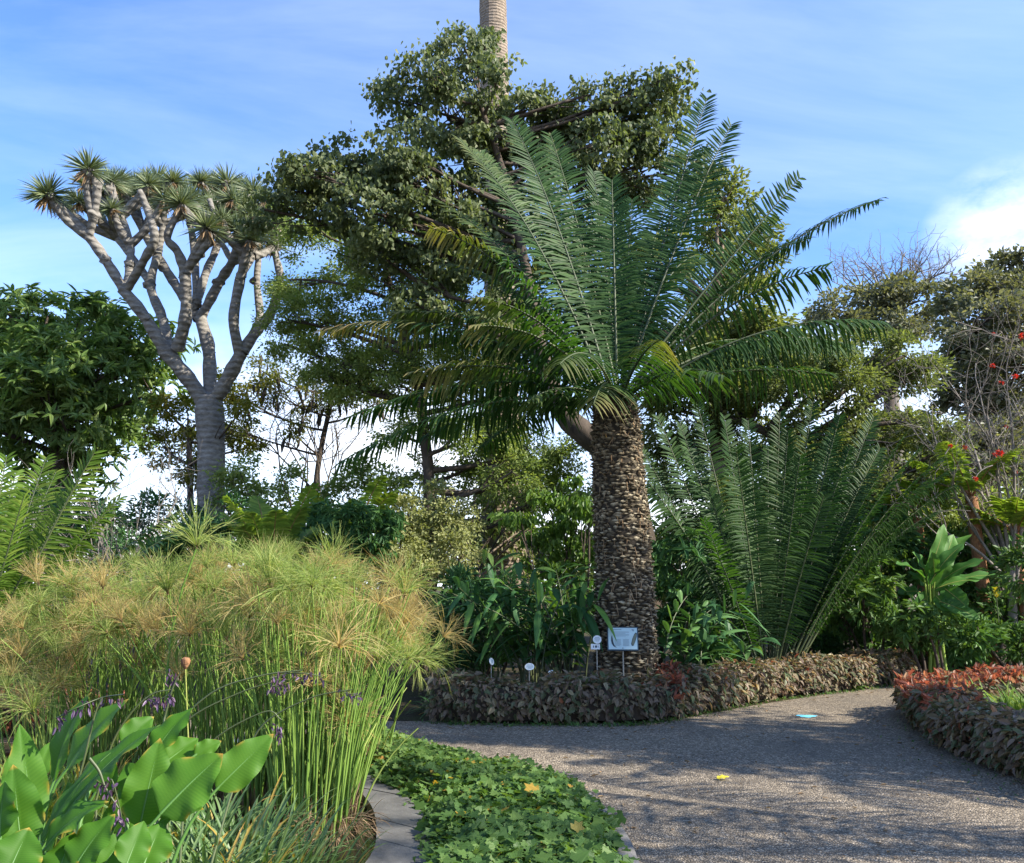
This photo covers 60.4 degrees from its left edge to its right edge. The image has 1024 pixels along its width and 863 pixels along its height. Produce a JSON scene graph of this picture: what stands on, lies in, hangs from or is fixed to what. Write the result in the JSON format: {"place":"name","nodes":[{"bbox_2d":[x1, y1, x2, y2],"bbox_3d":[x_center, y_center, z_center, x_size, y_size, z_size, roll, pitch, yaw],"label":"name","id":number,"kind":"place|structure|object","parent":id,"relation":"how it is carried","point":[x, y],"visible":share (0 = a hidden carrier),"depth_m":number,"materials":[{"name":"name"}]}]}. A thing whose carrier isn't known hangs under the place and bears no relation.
{"place":"outdoors","nodes":[
{"label":"outdoors","id":0,"kind":"place"},
{"bbox_2d":[0,511,39,548],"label":"dark shrub","id":1,"kind":"object","parent":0,"point":[18,533],"visible":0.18,"depth_m":10.51,"materials":[{"name":"green plant"}]},
{"bbox_2d":[0,745,135,846],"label":"reeds","id":2,"kind":"object","parent":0,"point":[56,839],"visible":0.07,"depth_m":5.97,"materials":[{"name":"green plant"}]},
{"bbox_2d":[1,732,139,833],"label":"reeds","id":3,"kind":"object","parent":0,"point":[103,809],"visible":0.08,"depth_m":5.89,"materials":[{"name":"green plant"}]},
{"bbox_2d":[46,743,110,822],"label":"reeds","id":4,"kind":"object","parent":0,"point":[60,785],"visible":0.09,"depth_m":5.91,"materials":[{"name":"green plant"}]},
{"bbox_2d":[0,739,375,862],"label":"pond water","id":5,"kind":"structure","parent":0,"point":[354,852],"depth_m":5.55,"materials":[{"name":"black liquid"}]},
{"bbox_2d":[0,757,72,818],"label":"reeds","id":6,"kind":"object","parent":5,"relation":"in","point":[48,779],"visible":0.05,"depth_m":5.66,"materials":[{"name":"green plant"}]},
{"bbox_2d":[0,617,112,793],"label":"papyrus clump","id":7,"kind":"object","parent":5,"relation":"on","point":[52,682],"visible":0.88,"depth_m":6.82,"materials":[{"name":"green plant"}]},
{"bbox_2d":[0,571,153,765],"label":"papyrus clump","id":8,"kind":"object","parent":5,"relation":"on","point":[29,732],"visible":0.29,"depth_m":7.74,"materials":[{"name":"green plant"}]},
{"bbox_2d":[0,689,174,862],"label":"water canna","id":9,"kind":"object","parent":5,"relation":"on","point":[27,835],"visible":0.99,"depth_m":3.28,"materials":[{"name":"green plant"}]},
{"bbox_2d":[0,546,230,783],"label":"papyrus clump","id":10,"kind":"object","parent":5,"relation":"on","point":[101,746],"visible":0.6,"depth_m":7.17,"materials":[{"name":"green plant"}]},
{"bbox_2d":[48,546,245,762],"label":"papyrus clump","id":11,"kind":"object","parent":5,"relation":"on","point":[123,585],"visible":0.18,"depth_m":8.43,"materials":[{"name":"green plant"}]},
{"bbox_2d":[56,799,286,862],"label":"strap plant","id":12,"kind":"object","parent":5,"relation":"on","point":[185,841],"visible":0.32,"depth_m":4.58,"materials":[{"name":"green plant"}]},
{"bbox_2d":[56,551,324,763],"bbox_3d":[-2.702,1.949,7.252,2.156,1.905,1.742,0,-10,0],"label":"papyrus clump","id":13,"kind":"object","parent":5,"relation":"on","point":[109,623],"visible":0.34,"depth_m":7.12,"materials":[{"name":"green plant"}]},
{"bbox_2d":[94,780,288,862],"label":"strap plant","id":14,"kind":"object","parent":5,"relation":"on","point":[228,820],"visible":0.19,"depth_m":5.28,"materials":[{"name":"green plant"}]},
{"bbox_2d":[144,492,245,718],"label":"papyrus clump","id":15,"kind":"object","parent":5,"relation":"on","point":[199,540],"visible":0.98,"depth_m":6.13,"materials":[{"name":"green plant"}]},
{"bbox_2d":[86,533,336,812],"bbox_3d":[-2.272,1.788,6.715,1.765,2.034,1.798,6,-12,-31],"label":"papyrus clump","id":16,"kind":"object","parent":5,"relation":"on","point":[189,631],"visible":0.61,"depth_m":6.40,"materials":[{"name":"green plant"}]},
{"bbox_2d":[124,669,362,862],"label":"water canna","id":17,"kind":"object","parent":5,"relation":"on","point":[188,778],"visible":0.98,"depth_m":3.54,"materials":[{"name":"green plant"}]},
{"bbox_2d":[162,789,325,862],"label":"strap plant","id":18,"kind":"object","parent":5,"relation":"on","point":[204,854],"visible":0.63,"depth_m":4.70,"materials":[{"name":"green plant"}]},
{"bbox_2d":[168,771,338,862],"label":"strap plant","id":19,"kind":"object","parent":5,"relation":"on","point":[270,810],"visible":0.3,"depth_m":5.39,"materials":[{"name":"green plant"}]},
{"bbox_2d":[170,793,368,862],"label":"strap plant","id":20,"kind":"object","parent":5,"relation":"on","point":[322,843],"visible":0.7,"depth_m":4.72,"materials":[{"name":"green plant"}]},
{"bbox_2d":[177,529,370,752],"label":"papyrus clump","id":21,"kind":"object","parent":5,"relation":"on","point":[216,642],"visible":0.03,"depth_m":7.57,"materials":[{"name":"green plant"}]},
{"bbox_2d":[164,520,415,824],"bbox_3d":[-1.645,1.688,6.387,1.659,2.116,1.640,-5,-11,24],"label":"papyrus clump","id":22,"kind":"object","parent":5,"relation":"on","point":[259,783],"visible":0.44,"depth_m":6.19,"materials":[{"name":"green plant"}]},
{"bbox_2d":[224,816,391,862],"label":"strap plant","id":23,"kind":"object","parent":5,"relation":"on","point":[335,856],"visible":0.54,"depth_m":4.97,"materials":[{"name":"green plant"}]},
{"bbox_2d":[201,536,451,841],"bbox_3d":[-1.264,1.685,5.958,1.665,1.972,1.950,0,-10,0],"label":"papyrus clump","id":24,"kind":"object","parent":5,"relation":"on","point":[346,765],"visible":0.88,"depth_m":5.75,"materials":[{"name":"green plant"}]},
{"bbox_2d":[239,547,473,811],"bbox_3d":[-1.153,1.834,6.623,1.701,1.913,1.887,-3,-10,16],"label":"papyrus clump","id":25,"kind":"object","parent":5,"relation":"on","point":[399,585],"visible":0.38,"depth_m":6.34,"materials":[{"name":"green plant"}]},
{"bbox_2d":[493,629,516,678],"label":"young frond","id":26,"kind":"object","parent":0,"point":[500,639],"visible":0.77,"depth_m":12.27,"materials":[{"name":"green plant"}]},
{"bbox_2d":[0,590,1011,861],"bbox_3d":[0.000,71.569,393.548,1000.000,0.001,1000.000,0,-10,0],"label":"ground","id":27,"kind":"structure","parent":0,"point":[408,714],"depth_m":14.21,"materials":[{"name":"soil"}]},
{"bbox_2d":[0,680,124,737],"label":"red leaved hedge","id":28,"kind":"object","parent":27,"relation":"on","point":[9,725],"visible":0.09,"depth_m":9.57,"materials":[{"name":"green plant"}]},
{"bbox_2d":[0,282,201,627],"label":"whorl leaved tree","id":29,"kind":"object","parent":27,"relation":"on","point":[56,389],"visible":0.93,"depth_m":24.11,"materials":[{"name":"green plant"}]},
{"bbox_2d":[0,443,205,683],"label":"cycad","id":30,"kind":"object","parent":27,"relation":"on","point":[42,532],"visible":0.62,"depth_m":9.57,"materials":[{"name":"green plant"}]},
{"bbox_2d":[0,485,256,660],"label":"light bush","id":31,"kind":"object","parent":27,"relation":"on","point":[133,525],"visible":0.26,"depth_m":19.48,"materials":[{"name":"green plant"}]},
{"bbox_2d":[0,415,273,666],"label":"bare shrub","id":32,"kind":"object","parent":27,"relation":"on","point":[103,548],"visible":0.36,"depth_m":18.34,"materials":[{"name":"grey plant"}]},
{"bbox_2d":[14,146,293,655],"bbox_3d":[-9.413,-1.450,22.790,7.487,14.062,5.632,0,-10,0],"label":"dragon tree","id":33,"kind":"object","parent":27,"relation":"on","point":[205,207],"visible":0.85,"depth_m":22.16,"materials":[{"name":"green plant"}]},
{"bbox_2d":[181,657,190,736],"bbox_3d":[-1.967,1.952,5.338,0.153,1.139,0.059,0,-10,0],"label":"seed head","id":34,"kind":"object","parent":27,"relation":"on","point":[185,662],"visible":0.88,"depth_m":5.41},
{"bbox_2d":[129,367,273,558],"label":"yellowish tree","id":35,"kind":"object","parent":27,"relation":"on","point":[189,434],"visible":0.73,"depth_m":23.78,"materials":[{"name":"green plant"}]},
{"bbox_2d":[220,483,320,693],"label":"tree fern","id":36,"kind":"object","parent":27,"relation":"on","point":[260,514],"visible":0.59,"depth_m":13.62,"materials":[{"name":"green plant"}]},
{"bbox_2d":[136,495,409,683],"bbox_3d":[-4.388,2.785,15.731,4.787,3.265,4.200,-6,-12,29],"label":"dark shrub","id":37,"kind":"object","parent":27,"relation":"on","point":[386,522],"visible":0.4,"depth_m":15.12,"materials":[{"name":"green plant"}]},
{"bbox_2d":[183,340,390,590],"bbox_3d":[-6.504,1.500,24.642,6.704,8.870,4.813,0,-10,0],"label":"pod tree","id":38,"kind":"object","parent":27,"relation":"on","point":[266,382],"visible":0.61,"depth_m":24.52,"materials":[{"name":"green plant"}]},
{"bbox_2d":[229,544,432,765],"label":"papyrus clump","id":39,"kind":"object","parent":27,"relation":"on","point":[358,586],"visible":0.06,"depth_m":7.77,"materials":[{"name":"green plant"}]},
{"bbox_2d":[278,798,394,856],"bbox_3d":[-1.138,2.619,5.599,0.876,0.481,0.908,0,-10,0],"label":"dry thatch","id":40,"kind":"object","parent":27,"relation":"on","point":[357,825],"visible":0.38,"depth_m":5.57,"materials":[{"name":"brown plant"}]},
{"bbox_2d":[244,733,431,862],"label":"pond edging","id":41,"kind":"object","parent":27,"relation":"on","point":[401,844],"visible":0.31,"depth_m":5.72,"materials":[{"name":"stone"}]},
{"bbox_2d":[301,476,402,673],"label":"tree fern","id":42,"kind":"object","parent":27,"relation":"on","point":[389,498],"visible":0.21,"depth_m":16.50,"materials":[{"name":"green plant"}]},
{"bbox_2d":[286,553,429,676],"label":"bare shrub","id":43,"kind":"object","parent":27,"relation":"on","point":[364,601],"visible":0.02,"depth_m":16.06,"materials":[{"name":"grey plant"}]},
{"bbox_2d":[302,585,441,771],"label":"papyrus clump","id":44,"kind":"object","parent":27,"relation":"on","point":[397,710],"visible":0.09,"depth_m":7.84,"materials":[{"name":"green plant"}]},
{"bbox_2d":[202,444,554,657],"bbox_3d":[-2.746,2.709,20.706,8.840,5.152,4.028,4,-11,-19],"label":"light bush","id":45,"kind":"object","parent":27,"relation":"on","point":[241,479],"visible":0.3,"depth_m":20.40,"materials":[{"name":"green plant"}]},
{"bbox_2d":[401,696,430,716],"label":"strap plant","id":46,"kind":"object","parent":27,"relation":"on","point":[419,705],"visible":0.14,"depth_m":11.51,"materials":[{"name":"green plant"}]},
{"bbox_2d":[250,196,592,661],"bbox_3d":[-2.068,-0.414,20.637,8.890,11.237,4.615,0,-10,0],"label":"fine leaved tree","id":47,"kind":"object","parent":27,"relation":"on","point":[359,360],"visible":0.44,"depth_m":20.32,"materials":[{"name":"green plant"}]},
{"bbox_2d":[363,477,496,672],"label":"pale shrub","id":48,"kind":"object","parent":27,"relation":"on","point":[422,525],"visible":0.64,"depth_m":17.49,"materials":[{"name":"green plant"}]},
{"bbox_2d":[298,412,580,634],"bbox_3d":[-0.823,2.739,21.937,8.973,6.586,5.486,6,-12,-29],"label":"bare tree","id":49,"kind":"object","parent":27,"relation":"on","point":[497,547],"visible":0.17,"depth_m":21.91,"materials":[{"name":"brown plant"}]},
{"bbox_2d":[410,576,522,684],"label":"ginger plant","id":50,"kind":"object","parent":27,"relation":"on","point":[439,615],"visible":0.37,"depth_m":13.09,"materials":[{"name":"green plant"}]},
{"bbox_2d":[400,561,536,684],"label":"dark bush","id":51,"kind":"object","parent":27,"relation":"on","point":[463,572],"visible":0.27,"depth_m":13.56,"materials":[{"name":"green plant"}]},
{"bbox_2d":[231,18,734,670],"bbox_3d":[-0.466,-2.117,18.110,10.614,13.713,3.954,0,-10,0],"label":"heart leaved tree","id":52,"kind":"object","parent":27,"relation":"on","point":[329,188],"visible":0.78,"depth_m":18.31,"materials":[{"name":"green plant"}]},
{"bbox_2d":[389,563,593,685],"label":"ginger plant","id":53,"kind":"object","parent":27,"relation":"on","point":[492,616],"visible":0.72,"depth_m":12.39,"materials":[{"name":"green plant"}]},
{"bbox_2d":[489,658,493,677],"bbox_3d":[-0.266,3.295,11.399,0.043,0.702,0.084,-3,-11,19],"label":"plant label","id":54,"kind":"object","parent":27,"relation":"on","point":[491,661],"visible":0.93,"depth_m":11.45,"materials":[{"name":"metal"}]},
{"bbox_2d":[361,726,638,862],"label":"ivy ground cover","id":55,"kind":"object","parent":27,"relation":"on","point":[530,812],"visible":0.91,"depth_m":5.73,"materials":[{"name":"green plant"}]},
{"bbox_2d":[479,0,528,645],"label":"palm tree","id":56,"kind":"object","parent":27,"relation":"on","point":[492,12],"visible":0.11,"depth_m":27.05,"materials":[{"name":"brown plant"}]},
{"bbox_2d":[470,416,539,594],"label":"climbing ivy","id":57,"kind":"object","parent":56,"relation":"attached to","point":[518,543],"visible":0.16,"depth_m":24.32,"materials":[{"name":"green plant"}]},
{"bbox_2d":[0,407,1023,620],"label":"wood","id":58,"kind":"object","parent":27,"relation":"on","point":[663,601],"visible":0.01,"depth_m":45.73,"materials":[{"name":"green plant"}]},
{"bbox_2d":[525,663,533,680],"bbox_3d":[0.228,3.318,11.357,0.123,0.640,0.055,0,-10,0],"label":"plant label","id":59,"kind":"object","parent":27,"relation":"on","point":[529,666],"visible":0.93,"depth_m":11.39,"materials":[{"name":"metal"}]},
{"bbox_2d":[473,548,595,684],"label":"ginger plant","id":60,"kind":"object","parent":27,"relation":"on","point":[534,672],"visible":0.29,"depth_m":13.78,"materials":[{"name":"green plant"}]},
{"bbox_2d":[486,474,596,675],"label":"bright bush","id":61,"kind":"object","parent":27,"relation":"on","point":[550,536],"visible":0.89,"depth_m":15.43,"materials":[{"name":"green plant"}]},
{"bbox_2d":[469,562,616,685],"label":"ginger plant","id":62,"kind":"object","parent":27,"relation":"on","point":[579,613],"visible":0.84,"depth_m":12.28,"materials":[{"name":"green plant"}]},
{"bbox_2d":[529,615,559,671],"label":"young frond","id":63,"kind":"object","parent":27,"relation":"on","point":[552,654],"visible":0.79,"depth_m":11.88,"materials":[{"name":"green plant"}]},
{"bbox_2d":[454,762,638,862],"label":"kerb","id":64,"kind":"structure","parent":27,"relation":"on","point":[627,841],"depth_m":5.42,"materials":[{"name":"concrete"}]},
{"bbox_2d":[564,586,581,676],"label":"young frond","id":65,"kind":"object","parent":27,"relation":"on","point":[577,644],"visible":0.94,"depth_m":11.81,"materials":[{"name":"green plant"}]},
{"bbox_2d":[591,635,601,674],"bbox_3d":[1.090,3.135,11.337,0.140,0.994,0.058,0,-10,0],"label":"plant label","id":66,"kind":"object","parent":27,"relation":"on","point":[597,639],"visible":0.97,"depth_m":11.39,"materials":[{"name":"metal"}]},
{"bbox_2d":[312,92,893,686],"bbox_3d":[1.488,-1.066,13.415,7.872,10.213,5.565,6,-12,-32],"label":"cycad","id":67,"kind":"object","parent":27,"relation":"on","point":[610,396],"visible":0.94,"depth_m":13.02,"materials":[{"name":"green plant"}]},
{"bbox_2d":[607,627,638,675],"bbox_3d":[1.424,3.064,11.243,0.397,1.102,0.140,-1,-10,6],"label":"information sign","id":68,"kind":"object","parent":27,"relation":"on","point":[627,638],"visible":0.92,"depth_m":11.29,"materials":[{"name":"metal"}]},
{"bbox_2d":[516,164,821,628],"bbox_3d":[3.590,-0.648,19.873,6.381,11.432,5.273,5,-11,-27],"label":"olive leaved tree","id":69,"kind":"object","parent":27,"relation":"on","point":[723,209],"visible":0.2,"depth_m":19.97,"materials":[{"name":"green plant"}]},
{"bbox_2d":[410,643,982,723],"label":"red leaved hedge","id":70,"kind":"object","parent":27,"relation":"on","point":[679,690],"visible":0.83,"depth_m":10.91,"materials":[{"name":"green plant"}]},
{"bbox_2d":[650,526,756,671],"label":"dark bush","id":71,"kind":"object","parent":27,"relation":"on","point":[665,574],"visible":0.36,"depth_m":14.38,"materials":[{"name":"green plant"}]},
{"bbox_2d":[657,581,770,670],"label":"ginger plant","id":72,"kind":"object","parent":27,"relation":"on","point":[687,636],"visible":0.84,"depth_m":13.20,"materials":[{"name":"green plant"}]},
{"bbox_2d":[417,684,1023,799],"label":"weeds","id":73,"kind":"object","parent":27,"relation":"on","point":[604,723],"visible":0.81,"depth_m":10.48,"materials":[{"name":"green plant"}]},
{"bbox_2d":[662,618,780,671],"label":"ginger plant","id":74,"kind":"object","parent":27,"relation":"on","point":[736,641],"visible":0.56,"depth_m":13.06,"materials":[{"name":"green plant"}]},
{"bbox_2d":[642,399,959,665],"bbox_3d":[4.826,1.728,14.921,5.486,5.020,2.922,0,-10,0],"label":"cycad","id":75,"kind":"object","parent":27,"relation":"on","point":[793,585],"visible":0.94,"depth_m":14.53,"materials":[{"name":"green plant"}]},
{"bbox_2d":[632,314,986,645],"bbox_3d":[6.359,1.171,19.475,7.716,7.711,4.991,0,-10,0],"label":"leaved tree","id":76,"kind":"object","parent":27,"relation":"on","point":[875,364],"visible":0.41,"depth_m":18.99,"materials":[{"name":"green plant"}]},
{"bbox_2d":[806,653,850,691],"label":"weeds","id":77,"kind":"object","parent":27,"relation":"on","point":[843,687],"visible":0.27,"depth_m":13.83,"materials":[{"name":"green plant"}]},
{"bbox_2d":[670,500,1009,671],"bbox_3d":[6.632,3.239,17.891,6.345,3.860,6.528,8,-13,-39],"label":"dark bush","id":78,"kind":"object","parent":27,"relation":"on","point":[826,642],"visible":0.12,"depth_m":17.25,"materials":[{"name":"green plant"}]},
{"bbox_2d":[840,678,871,689],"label":"strap plant","id":79,"kind":"object","parent":27,"relation":"on","point":[860,686],"visible":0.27,"depth_m":14.01,"materials":[{"name":"green plant"}]},
{"bbox_2d":[807,535,946,653],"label":"leafy bush","id":80,"kind":"object","parent":27,"relation":"on","point":[881,595],"visible":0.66,"depth_m":15.17,"materials":[{"name":"green plant"}]},
{"bbox_2d":[798,267,973,608],"bbox_3d":[16.137,0.375,36.487,7.859,15.231,4.751,-2,-10,10],"label":"umbrella tree","id":81,"kind":"object","parent":27,"relation":"on","point":[886,297],"visible":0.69,"depth_m":37.05,"materials":[{"name":"green plant"}]},
{"bbox_2d":[821,223,974,600],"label":"bare tree","id":82,"kind":"object","parent":27,"relation":"on","point":[911,266],"visible":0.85,"depth_m":40.29,"materials":[{"name":"grey plant"}]},
{"bbox_2d":[864,601,964,672],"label":"leafy bush","id":83,"kind":"object","parent":27,"relation":"on","point":[929,635],"visible":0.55,"depth_m":14.82,"materials":[{"name":"green plant"}]},
{"bbox_2d":[868,472,960,631],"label":"tree fern","id":84,"kind":"object","parent":27,"relation":"on","point":[904,484],"visible":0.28,"depth_m":17.77,"materials":[{"name":"green plant"}]},
{"bbox_2d":[850,261,1023,666],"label":"coral tree","id":85,"kind":"object","parent":27,"relation":"on","point":[1013,530],"visible":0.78,"depth_m":16.75,"materials":[{"name":"grey plant"}]},
{"bbox_2d":[896,524,1002,672],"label":"banana plant","id":86,"kind":"object","parent":27,"relation":"on","point":[940,568],"visible":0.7,"depth_m":15.25,"materials":[{"name":"green plant"}]},
{"bbox_2d":[889,661,1023,780],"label":"red leaved hedge","id":87,"kind":"object","parent":27,"relation":"on","point":[938,707],"visible":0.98,"depth_m":8.89,"materials":[{"name":"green plant"}]},
{"bbox_2d":[897,467,1023,647],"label":"light bush","id":88,"kind":"object","parent":27,"relation":"on","point":[953,516],"visible":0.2,"depth_m":17.91,"materials":[{"name":"green plant"}]},
{"bbox_2d":[901,243,1023,648],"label":"dark leaved tree","id":89,"kind":"object","parent":27,"relation":"on","point":[976,294],"visible":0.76,"depth_m":23.83,"materials":[{"name":"green plant"}]},
{"bbox_2d":[909,441,1023,666],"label":"tree fern","id":90,"kind":"object","parent":27,"relation":"on","point":[967,483],"visible":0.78,"depth_m":16.77,"materials":[{"name":"green plant"}]},
{"bbox_2d":[949,531,1023,666],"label":"leafy bush","id":91,"kind":"object","parent":27,"relation":"on","point":[1006,626],"visible":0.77,"depth_m":15.49,"materials":[{"name":"green plant"}]},
{"bbox_2d":[992,587,999,622],"bbox_3d":[8.277,2.950,15.016,0.106,0.607,0.106,0,-10,0],"label":"flower spike","id":92,"kind":"object","parent":91,"relation":"attached to","point":[996,595],"visible":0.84,"depth_m":15.03,"materials":[{"name":"yellow plant"}]},
{"bbox_2d":[952,495,1023,639],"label":"tree fern","id":93,"kind":"object","parent":27,"relation":"on","point":[1006,511],"visible":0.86,"depth_m":16.32,"materials":[{"name":"green plant"}]},
{"bbox_2d":[953,676,1023,709],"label":"grass clump","id":94,"kind":"object","parent":27,"relation":"on","point":[1008,704],"visible":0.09,"depth_m":10.25,"materials":[{"name":"green plant"}]},
{"bbox_2d":[958,675,1023,708],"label":"grass clump","id":95,"kind":"object","parent":27,"relation":"on","point":[1011,692],"visible":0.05,"depth_m":10.53,"materials":[{"name":"green plant"}]},
{"bbox_2d":[976,673,1023,706],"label":"grass clump","id":96,"kind":"object","parent":27,"relation":"on","point":[1005,694],"visible":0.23,"depth_m":10.62,"materials":[{"name":"green plant"}]},
{"bbox_2d":[0,686,1023,862],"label":"path","id":97,"kind":"structure","parent":0,"point":[957,815],"depth_m":7.33,"materials":[{"name":"grey gravel"}]},
{"bbox_2d":[717,775,728,778],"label":"fallen leaf","id":98,"kind":"object","parent":97,"relation":"on","point":[721,776],"visible":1,"depth_m":7.43,"materials":[{"name":"yellow plant"}]},
{"bbox_2d":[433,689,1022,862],"bbox_3d":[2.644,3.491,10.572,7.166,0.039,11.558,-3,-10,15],"label":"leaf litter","id":99,"kind":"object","parent":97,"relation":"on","point":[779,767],"visible":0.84,"depth_m":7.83,"materials":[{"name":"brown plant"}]},
{"bbox_2d":[796,715,815,716],"bbox_3d":[3.707,3.588,11.097,0.248,0.001,0.230,-6,-11,29],"label":"paint mark","id":100,"kind":"object","parent":97,"relation":"on","point":[806,715],"visible":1,"depth_m":11.14,"materials":[{"name":"blue paint"}]},
{"bbox_2d":[979,690,1023,709],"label":"grass clump","id":101,"kind":"object","parent":97,"relation":"on","point":[1019,695],"visible":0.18,"depth_m":10.09,"materials":[{"name":"green plant"}]},
{"bbox_2d":[0,0,1023,589],"label":"sky","id":102,"kind":"structure","parent":0,"point":[918,105],"materials":[{"name":"blue"}]}
]}

